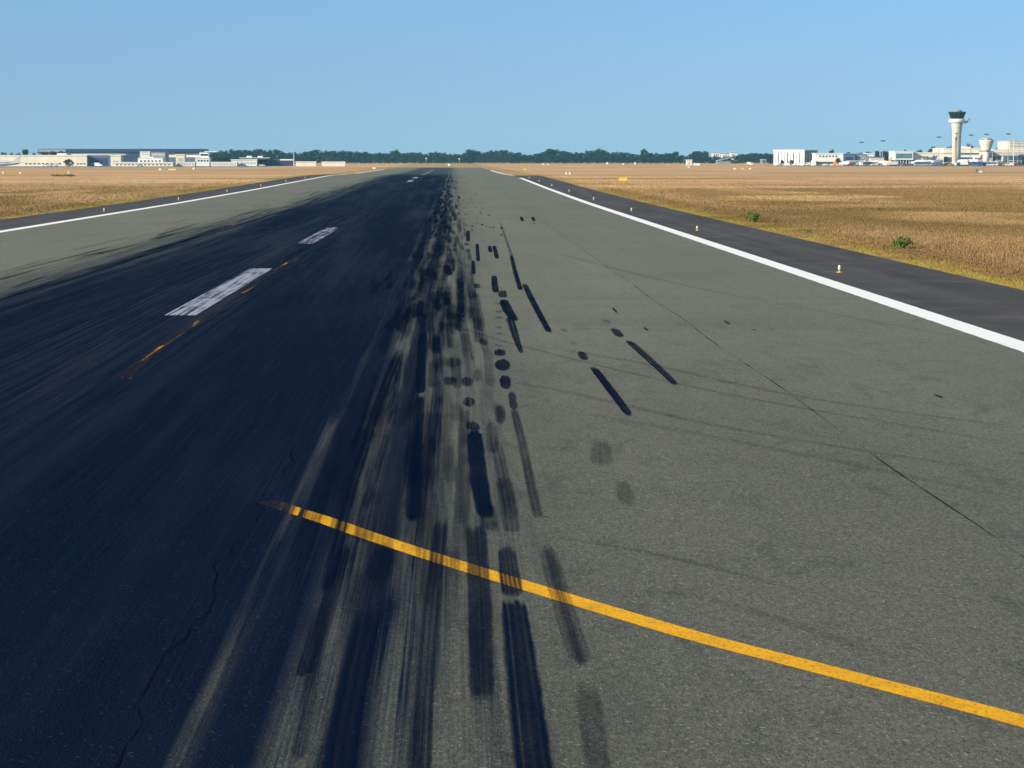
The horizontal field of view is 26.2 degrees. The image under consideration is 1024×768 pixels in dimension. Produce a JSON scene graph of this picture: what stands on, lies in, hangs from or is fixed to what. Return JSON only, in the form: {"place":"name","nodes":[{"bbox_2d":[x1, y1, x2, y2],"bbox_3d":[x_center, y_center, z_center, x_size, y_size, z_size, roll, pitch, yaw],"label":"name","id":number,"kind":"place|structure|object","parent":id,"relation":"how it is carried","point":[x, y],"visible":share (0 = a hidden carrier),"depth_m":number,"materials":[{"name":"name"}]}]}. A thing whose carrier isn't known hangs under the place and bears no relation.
{"place":"outdoors","nodes":[
{"label":"outdoors","id":0,"kind":"place"},
{"bbox_2d":[0,166,268,166],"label":"apron","id":1,"kind":"object","parent":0,"point":[135,166],"visible":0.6,"depth_m":1427.57,"materials":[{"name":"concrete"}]},
{"bbox_2d":[0,155,22,165],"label":"parked jet","id":2,"kind":"object","parent":1,"relation":"on","point":[9,163],"visible":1,"depth_m":1147.02,"materials":[{"name":"white metal"}]},
{"bbox_2d":[0,153,87,165],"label":"hangar","id":3,"kind":"structure","parent":1,"relation":"on","point":[41,160],"depth_m":1484.54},
{"bbox_2d":[63,159,73,166],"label":"tree","id":4,"kind":"object","parent":1,"relation":"on","point":[67,161],"visible":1,"depth_m":1425.04,"materials":[{"name":"green plant"}]},
{"bbox_2d":[71,154,127,165],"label":"hangar","id":5,"kind":"structure","parent":1,"relation":"on","point":[103,159],"depth_m":1490.43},
{"bbox_2d":[110,155,123,165],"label":"shed","id":6,"kind":"structure","parent":1,"relation":"on","point":[116,158],"depth_m":1475.82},
{"bbox_2d":[177,162,196,165],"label":"shed","id":7,"kind":"structure","parent":1,"relation":"on","point":[186,163],"depth_m":1467.41,"materials":[{"name":"white"}]},
{"bbox_2d":[195,151,218,165],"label":"tower house","id":8,"kind":"structure","parent":1,"relation":"on","point":[203,158],"depth_m":1507.46,"materials":[{"name":"white concrete"}]},
{"bbox_2d":[210,162,238,165],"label":"shed","id":9,"kind":"structure","parent":1,"relation":"on","point":[224,163],"depth_m":1468.05,"materials":[{"name":"white"}]},
{"bbox_2d":[231,156,270,165],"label":"pavilion","id":10,"kind":"structure","parent":1,"relation":"on","point":[248,161],"depth_m":1527.98,"materials":[{"name":"white glass"}]},
{"bbox_2d":[0,176,283,219],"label":"grass","id":11,"kind":"structure","parent":0,"point":[45,198],"depth_m":292.14,"materials":[{"name":"beige plant"}]},
{"bbox_2d":[0,174,342,230],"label":"runway shoulder","id":12,"kind":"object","parent":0,"point":[18,222],"visible":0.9,"depth_m":230.80},
{"bbox_2d":[0,168,1023,767],"bbox_3d":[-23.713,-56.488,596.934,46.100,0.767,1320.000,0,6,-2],"label":"runway","id":13,"kind":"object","parent":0,"point":[720,490],"visible":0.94,"depth_m":33.08,"materials":[{"name":"grey asphalt"}]},
{"bbox_2d":[0,174,345,232],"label":"edge stripe","id":14,"kind":"object","parent":13,"relation":"on","point":[140,208],"visible":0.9,"depth_m":208.61,"materials":[{"name":"white paint"}]},
{"bbox_2d":[166,268,272,314],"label":"dash","id":15,"kind":"object","parent":13,"relation":"on","point":[199,304],"visible":1,"depth_m":81.61,"materials":[{"name":"white paint"}]},
{"bbox_2d":[114,343,359,767],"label":"crack","id":16,"kind":"object","parent":13,"relation":"on","point":[117,764],"visible":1,"depth_m":24.23,"materials":[{"name":"black asphalt"}]},
{"bbox_2d":[299,228,338,242],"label":"dash","id":17,"kind":"object","parent":13,"relation":"on","point":[318,236],"visible":1,"depth_m":143.33,"materials":[{"name":"white paint"}]},
{"bbox_2d":[347,209,369,216],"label":"dash","id":18,"kind":"object","parent":13,"relation":"on","point":[358,213],"visible":1,"depth_m":200.98,"materials":[{"name":"white paint"}]},
{"bbox_2d":[1,180,942,767],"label":"rubber marks","id":19,"kind":"object","parent":13,"relation":"on","point":[477,630],"visible":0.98,"depth_m":25.62,"materials":[{"name":"black rubber"}]},
{"bbox_2d":[289,507,1023,727],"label":"taxi line","id":20,"kind":"object","parent":13,"relation":"on","point":[1002,715],"visible":1,"depth_m":22.96,"materials":[{"name":"yellow paint"}]},
{"bbox_2d":[491,183,988,532],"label":"pavement joint","id":21,"kind":"object","parent":13,"relation":"on","point":[817,414],"visible":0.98,"depth_m":35.73,"materials":[{"name":"black"}]},
{"bbox_2d":[520,178,1023,351],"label":"edge stripe","id":22,"kind":"object","parent":13,"relation":"on","point":[1007,341],"visible":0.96,"depth_m":82.22,"materials":[{"name":"white paint"}]},
{"bbox_2d":[0,161,1023,289],"bbox_3d":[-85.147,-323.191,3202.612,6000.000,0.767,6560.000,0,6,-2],"label":"grass field","id":23,"kind":"structure","parent":0,"point":[662,172],"depth_m":629.60,"materials":[{"name":"beige plant"}]},
{"bbox_2d":[37,149,210,164],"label":"hangar","id":24,"kind":"structure","parent":23,"relation":"on","point":[133,155],"depth_m":1930.29,"materials":[{"name":"metal"}]},
{"bbox_2d":[112,157,175,165],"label":"building","id":25,"kind":"structure","parent":23,"relation":"on","point":[151,161],"depth_m":1457.02,"materials":[{"name":"white concrete"}]},
{"bbox_2d":[140,151,151,157],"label":"building","id":26,"kind":"structure","parent":23,"relation":"on","point":[145,154],"depth_m":1545.37,"materials":[{"name":"beige concrete"}]},
{"bbox_2d":[152,152,168,161],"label":"hall","id":27,"kind":"structure","parent":23,"relation":"on","point":[165,155],"depth_m":1585.33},
{"bbox_2d":[175,154,186,165],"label":"store","id":28,"kind":"structure","parent":23,"relation":"on","point":[180,157],"depth_m":1566.08,"materials":[{"name":"beige concrete"}]},
{"bbox_2d":[211,156,221,161],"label":"tree","id":29,"kind":"object","parent":23,"relation":"on","point":[214,158],"visible":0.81,"depth_m":1586.17,"materials":[{"name":"green plant"}]},
{"bbox_2d":[221,156,230,161],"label":"tree","id":30,"kind":"object","parent":23,"relation":"on","point":[224,159],"visible":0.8,"depth_m":1585.45,"materials":[{"name":"green plant"}]},
{"bbox_2d":[226,149,235,156],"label":"tree","id":31,"kind":"object","parent":23,"relation":"on","point":[232,153],"visible":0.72,"depth_m":2322.90,"materials":[{"name":"green plant"}]},
{"bbox_2d":[254,149,262,157],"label":"tree","id":32,"kind":"object","parent":23,"relation":"on","point":[258,152],"visible":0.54,"depth_m":2397.90,"materials":[{"name":"green plant"}]},
{"bbox_2d":[263,150,276,157],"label":"tree","id":33,"kind":"object","parent":23,"relation":"on","point":[269,152],"visible":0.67,"depth_m":2338.73,"materials":[{"name":"green plant"}]},
{"bbox_2d":[258,159,294,165],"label":"hall","id":34,"kind":"structure","parent":23,"relation":"on","point":[278,162],"depth_m":1538.41,"materials":[{"name":"blue glass"}]},
{"bbox_2d":[295,156,310,161],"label":"tree","id":35,"kind":"object","parent":23,"relation":"on","point":[305,159],"visible":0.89,"depth_m":2297.58,"materials":[{"name":"green plant"}]},
{"bbox_2d":[296,162,315,165],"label":"wall","id":36,"kind":"structure","parent":23,"relation":"on","point":[305,163],"depth_m":1489.38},
{"bbox_2d":[312,149,322,161],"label":"tree","id":37,"kind":"object","parent":23,"relation":"on","point":[317,152],"visible":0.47,"depth_m":2391.32,"materials":[{"name":"green plant"}]},
{"bbox_2d":[312,156,323,162],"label":"tree","id":38,"kind":"object","parent":23,"relation":"on","point":[315,158],"visible":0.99,"depth_m":2297.40,"materials":[{"name":"green plant"}]},
{"bbox_2d":[322,162,344,165],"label":"wall","id":39,"kind":"structure","parent":23,"relation":"on","point":[333,163],"depth_m":1489.93,"materials":[{"name":"white concrete"}]},
{"bbox_2d":[328,151,338,159],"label":"tree","id":40,"kind":"object","parent":23,"relation":"on","point":[333,153],"visible":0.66,"depth_m":2367.20,"materials":[{"name":"green plant"}]},
{"bbox_2d":[343,156,353,163],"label":"tree","id":41,"kind":"object","parent":23,"relation":"on","point":[346,159],"visible":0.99,"depth_m":2277.33,"materials":[{"name":"green plant"}]},
{"bbox_2d":[344,151,355,162],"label":"tree","id":42,"kind":"object","parent":23,"relation":"on","point":[350,153],"visible":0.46,"depth_m":2381.32,"materials":[{"name":"green plant"}]},
{"bbox_2d":[349,155,361,163],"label":"tree","id":43,"kind":"object","parent":23,"relation":"on","point":[355,156],"visible":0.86,"depth_m":2301.27,"materials":[{"name":"green plant"}]},
{"bbox_2d":[355,156,371,163],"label":"tree","id":44,"kind":"object","parent":23,"relation":"on","point":[363,159],"visible":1,"depth_m":2294.79,"materials":[{"name":"green plant"}]},
{"bbox_2d":[366,157,374,163],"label":"tree","id":45,"kind":"object","parent":23,"relation":"on","point":[368,160],"visible":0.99,"depth_m":2293.80,"materials":[{"name":"green plant"}]},
{"bbox_2d":[374,155,385,163],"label":"tree","id":46,"kind":"object","parent":23,"relation":"on","point":[380,157],"visible":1,"depth_m":2278.76,"materials":[{"name":"green plant"}]},
{"bbox_2d":[384,156,395,163],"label":"tree","id":47,"kind":"object","parent":23,"relation":"on","point":[388,160],"visible":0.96,"depth_m":2294.79,"materials":[{"name":"green plant"}]},
{"bbox_2d":[392,149,400,161],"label":"tree","id":48,"kind":"object","parent":23,"relation":"on","point":[397,153],"visible":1,"depth_m":2303.48,"materials":[{"name":"green plant"}]},
{"bbox_2d":[399,156,411,163],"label":"tree","id":49,"kind":"object","parent":23,"relation":"on","point":[404,159],"visible":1,"depth_m":2284.01,"materials":[{"name":"green plant"}]},
{"bbox_2d":[416,155,427,162],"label":"tree","id":50,"kind":"object","parent":23,"relation":"on","point":[422,159],"visible":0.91,"depth_m":2295.89,"materials":[{"name":"green plant"}]},
{"bbox_2d":[429,155,437,163],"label":"tree","id":51,"kind":"object","parent":23,"relation":"on","point":[434,157],"visible":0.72,"depth_m":2306.33,"materials":[{"name":"green plant"}]},
{"bbox_2d":[435,156,448,163],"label":"tree","id":52,"kind":"object","parent":23,"relation":"on","point":[440,159],"visible":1,"depth_m":2275.06,"materials":[{"name":"green plant"}]},
{"bbox_2d":[450,155,463,162],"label":"tree","id":53,"kind":"object","parent":23,"relation":"on","point":[457,157],"visible":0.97,"depth_m":2309.69,"materials":[{"name":"green plant"}]},
{"bbox_2d":[459,156,468,163],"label":"tree","id":54,"kind":"object","parent":23,"relation":"on","point":[465,159],"visible":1,"depth_m":2299.06,"materials":[{"name":"green plant"}]},
{"bbox_2d":[465,149,475,161],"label":"tree","id":55,"kind":"object","parent":23,"relation":"on","point":[470,154],"visible":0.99,"depth_m":2314.85,"materials":[{"name":"green plant"}]},
{"bbox_2d":[474,156,483,163],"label":"tree","id":56,"kind":"object","parent":23,"relation":"on","point":[480,159],"visible":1,"depth_m":2311.56,"materials":[{"name":"green plant"}]},
{"bbox_2d":[482,155,492,163],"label":"tree","id":57,"kind":"object","parent":23,"relation":"on","point":[486,158],"visible":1,"depth_m":2304.70,"materials":[{"name":"green plant"}]},
{"bbox_2d":[486,150,494,162],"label":"tree","id":58,"kind":"object","parent":23,"relation":"on","point":[490,153],"visible":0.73,"depth_m":2348.93,"materials":[{"name":"green plant"}]},
{"bbox_2d":[488,157,500,162],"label":"tree","id":59,"kind":"object","parent":23,"relation":"on","point":[498,160],"visible":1,"depth_m":2288.71,"materials":[{"name":"green plant"}]},
{"bbox_2d":[494,150,507,162],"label":"tree","id":60,"kind":"object","parent":23,"relation":"on","point":[501,152],"visible":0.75,"depth_m":2329.01,"materials":[{"name":"green plant"}]},
{"bbox_2d":[505,152,515,161],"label":"tree","id":61,"kind":"object","parent":23,"relation":"on","point":[509,154],"visible":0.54,"depth_m":2398.45,"materials":[{"name":"green plant"}]},
{"bbox_2d":[511,157,524,163],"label":"tree","id":62,"kind":"object","parent":23,"relation":"on","point":[517,159],"visible":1,"depth_m":2292.41,"materials":[{"name":"green plant"}]},
{"bbox_2d":[524,156,540,163],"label":"tree","id":63,"kind":"object","parent":23,"relation":"on","point":[531,160],"visible":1,"depth_m":2303.06,"materials":[{"name":"green plant"}]},
{"bbox_2d":[540,156,553,162],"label":"tree","id":64,"kind":"object","parent":23,"relation":"on","point":[548,158],"visible":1,"depth_m":2297.58,"materials":[{"name":"green plant"}]},
{"bbox_2d":[543,149,556,163],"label":"tree","id":65,"kind":"object","parent":23,"relation":"on","point":[549,152],"visible":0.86,"depth_m":2317.32,"materials":[{"name":"green plant"}]},
{"bbox_2d":[559,157,569,163],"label":"tree","id":66,"kind":"object","parent":23,"relation":"on","point":[563,160],"visible":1,"depth_m":2292.27,"materials":[{"name":"green plant"}]},
{"bbox_2d":[560,152,571,162],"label":"tree","id":67,"kind":"object","parent":23,"relation":"on","point":[565,154],"visible":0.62,"depth_m":2363.66,"materials":[{"name":"green plant"}]},
{"bbox_2d":[573,155,586,163],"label":"tree","id":68,"kind":"object","parent":23,"relation":"on","point":[579,159],"visible":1,"depth_m":2274.82,"materials":[{"name":"green plant"}]},
{"bbox_2d":[584,156,594,163],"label":"tree","id":69,"kind":"object","parent":23,"relation":"on","point":[589,159],"visible":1,"depth_m":2281.79,"materials":[{"name":"green plant"}]},
{"bbox_2d":[592,148,605,163],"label":"tree","id":70,"kind":"object","parent":23,"relation":"on","point":[600,153],"visible":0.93,"depth_m":2308.89,"materials":[{"name":"green plant"}]},
{"bbox_2d":[598,156,610,163],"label":"tree","id":71,"kind":"object","parent":23,"relation":"on","point":[603,159],"visible":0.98,"depth_m":2287.59,"materials":[{"name":"green plant"}]},
{"bbox_2d":[620,157,632,163],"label":"tree","id":72,"kind":"object","parent":23,"relation":"on","point":[627,159],"visible":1,"depth_m":2283.20,"materials":[{"name":"green plant"}]},
{"bbox_2d":[629,156,640,162],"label":"tree","id":73,"kind":"object","parent":23,"relation":"on","point":[635,159],"visible":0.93,"depth_m":2300.09,"materials":[{"name":"green plant"}]},
{"bbox_2d":[638,156,646,163],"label":"tree","id":74,"kind":"object","parent":23,"relation":"on","point":[642,159],"visible":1,"depth_m":2279.27,"materials":[{"name":"green plant"}]},
{"bbox_2d":[639,149,649,163],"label":"tree","id":75,"kind":"object","parent":23,"relation":"on","point":[647,153],"visible":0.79,"depth_m":2310.65,"materials":[{"name":"green plant"}]},
{"bbox_2d":[659,156,668,163],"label":"tree","id":76,"kind":"object","parent":23,"relation":"on","point":[663,159],"visible":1,"depth_m":2307.76,"materials":[{"name":"green plant"}]},
{"bbox_2d":[665,156,678,163],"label":"tree","id":77,"kind":"object","parent":23,"relation":"on","point":[671,159],"visible":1,"depth_m":2303.43,"materials":[{"name":"green plant"}]},
{"bbox_2d":[686,160,699,165],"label":"hut","id":78,"kind":"object","parent":23,"relation":"on","point":[689,163],"visible":1,"depth_m":1636.15,"materials":[{"name":"white"}]},
{"bbox_2d":[690,155,702,162],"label":"tree","id":79,"kind":"object","parent":23,"relation":"on","point":[696,157],"visible":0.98,"depth_m":2300.50,"materials":[{"name":"green plant"}]},
{"bbox_2d":[715,157,730,164],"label":"shed","id":80,"kind":"structure","parent":23,"relation":"on","point":[718,162],"depth_m":1895.96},
{"bbox_2d":[735,156,746,163],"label":"tree","id":81,"kind":"object","parent":23,"relation":"on","point":[741,160],"visible":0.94,"depth_m":2328.06,"materials":[{"name":"green plant"}]},
{"bbox_2d":[744,156,754,162],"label":"tree","id":82,"kind":"object","parent":23,"relation":"on","point":[750,159],"visible":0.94,"depth_m":2318.59,"materials":[{"name":"green plant"}]},
{"bbox_2d":[747,211,760,221],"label":"bush","id":83,"kind":"object","parent":23,"relation":"on","point":[754,217],"visible":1,"depth_m":172.04,"materials":[{"name":"green plant"}]},
{"bbox_2d":[773,146,817,164],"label":"hotel","id":84,"kind":"structure","parent":23,"relation":"on","point":[801,157],"depth_m":1704.34,"materials":[{"name":"white glass"}]},
{"bbox_2d":[890,236,913,247],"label":"bush","id":85,"kind":"object","parent":23,"relation":"on","point":[900,243],"visible":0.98,"depth_m":121.89,"materials":[{"name":"green plant"}]},
{"bbox_2d":[997,140,1023,148],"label":"building","id":86,"kind":"structure","parent":23,"relation":"on","point":[1015,144],"depth_m":1801.20,"materials":[{"name":"beige concrete"}]},
{"bbox_2d":[0,0,1023,160],"label":"sky","id":87,"kind":"structure","parent":0,"point":[528,77],"materials":[{"name":"blue"}]},
{"bbox_2d":[517,176,1023,340],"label":"runway shoulder","id":88,"kind":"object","parent":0,"point":[996,308],"visible":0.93,"depth_m":100.39},
{"bbox_2d":[551,176,1023,289],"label":"grass","id":89,"kind":"structure","parent":0,"point":[931,233],"depth_m":190.79,"materials":[{"name":"beige plant"}]},
{"bbox_2d":[755,165,1023,165],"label":"apron","id":90,"kind":"object","parent":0,"point":[859,165],"visible":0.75,"depth_m":1640.67,"materials":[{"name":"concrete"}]},
{"bbox_2d":[811,153,843,164],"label":"office building","id":91,"kind":"structure","parent":90,"relation":"on","point":[823,158],"depth_m":1658.05,"materials":[{"name":"white concrete"}]},
{"bbox_2d":[843,153,855,164],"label":"hall","id":92,"kind":"structure","parent":90,"relation":"on","point":[848,156],"depth_m":1688.45,"materials":[{"name":"blue glass"}]},
{"bbox_2d":[846,157,868,165],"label":"parked jet","id":93,"kind":"object","parent":90,"relation":"on","point":[854,162],"visible":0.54,"depth_m":1597.03,"materials":[{"name":"white metal"}]},
{"bbox_2d":[855,154,866,160],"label":"workshop","id":94,"kind":"structure","parent":90,"relation":"on","point":[857,157],"depth_m":1698.69,"materials":[{"name":"glass"}]},
{"bbox_2d":[868,157,884,164],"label":"depot","id":95,"kind":"structure","parent":90,"relation":"on","point":[875,158],"depth_m":1689.16,"materials":[{"name":"white"}]},
{"bbox_2d":[886,161,896,165],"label":"service truck","id":96,"kind":"object","parent":90,"relation":"on","point":[894,163],"visible":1,"depth_m":1548.75,"materials":[{"name":"white metal"}]},
{"bbox_2d":[889,151,913,163],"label":"boarding pier","id":97,"kind":"structure","parent":90,"relation":"on","point":[905,157],"depth_m":1639.62,"materials":[{"name":"white glass"}]},
{"bbox_2d":[914,162,930,165],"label":"apron bus","id":98,"kind":"object","parent":90,"relation":"on","point":[922,163],"visible":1,"depth_m":1539.07,"materials":[{"name":"white metal"}]},
{"bbox_2d":[910,152,944,163],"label":"boarding pier","id":99,"kind":"structure","parent":90,"relation":"on","point":[918,155],"depth_m":1643.93,"materials":[{"name":"white glass"}]},
{"bbox_2d":[931,155,954,165],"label":"parked jet","id":100,"kind":"object","parent":90,"relation":"on","point":[938,161],"visible":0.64,"depth_m":1569.78,"materials":[{"name":"white metal"}]},
{"bbox_2d":[932,147,980,163],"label":"terminal","id":101,"kind":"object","parent":90,"relation":"on","point":[965,152],"visible":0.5,"depth_m":1690.29,"materials":[{"name":"white concrete"}]},
{"bbox_2d":[948,110,969,165],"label":"control tower","id":102,"kind":"structure","parent":90,"relation":"on","point":[957,120],"depth_m":1635.98,"materials":[{"name":"white concrete"}]},
{"bbox_2d":[957,161,967,165],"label":"service truck","id":103,"kind":"object","parent":90,"relation":"on","point":[965,163],"visible":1,"depth_m":1539.97,"materials":[{"name":"white metal"}]},
{"bbox_2d":[957,155,982,161],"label":"parked jet","id":104,"kind":"object","parent":90,"relation":"on","point":[978,160],"visible":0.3,"depth_m":1575.19,"materials":[{"name":"white metal"}]},
{"bbox_2d":[979,151,992,161],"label":"terminal link","id":105,"kind":"object","parent":90,"relation":"on","point":[990,155],"visible":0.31,"depth_m":1677.44,"materials":[{"name":"white glass"}]},
{"bbox_2d":[979,138,993,165],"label":"lookout pod","id":106,"kind":"object","parent":90,"relation":"on","point":[986,144],"visible":0.98,"depth_m":1623.58,"materials":[{"name":"beige concrete"}]},
{"bbox_2d":[991,149,1023,164],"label":"terminal wing","id":107,"kind":"structure","parent":90,"relation":"on","point":[1018,155],"depth_m":1681.30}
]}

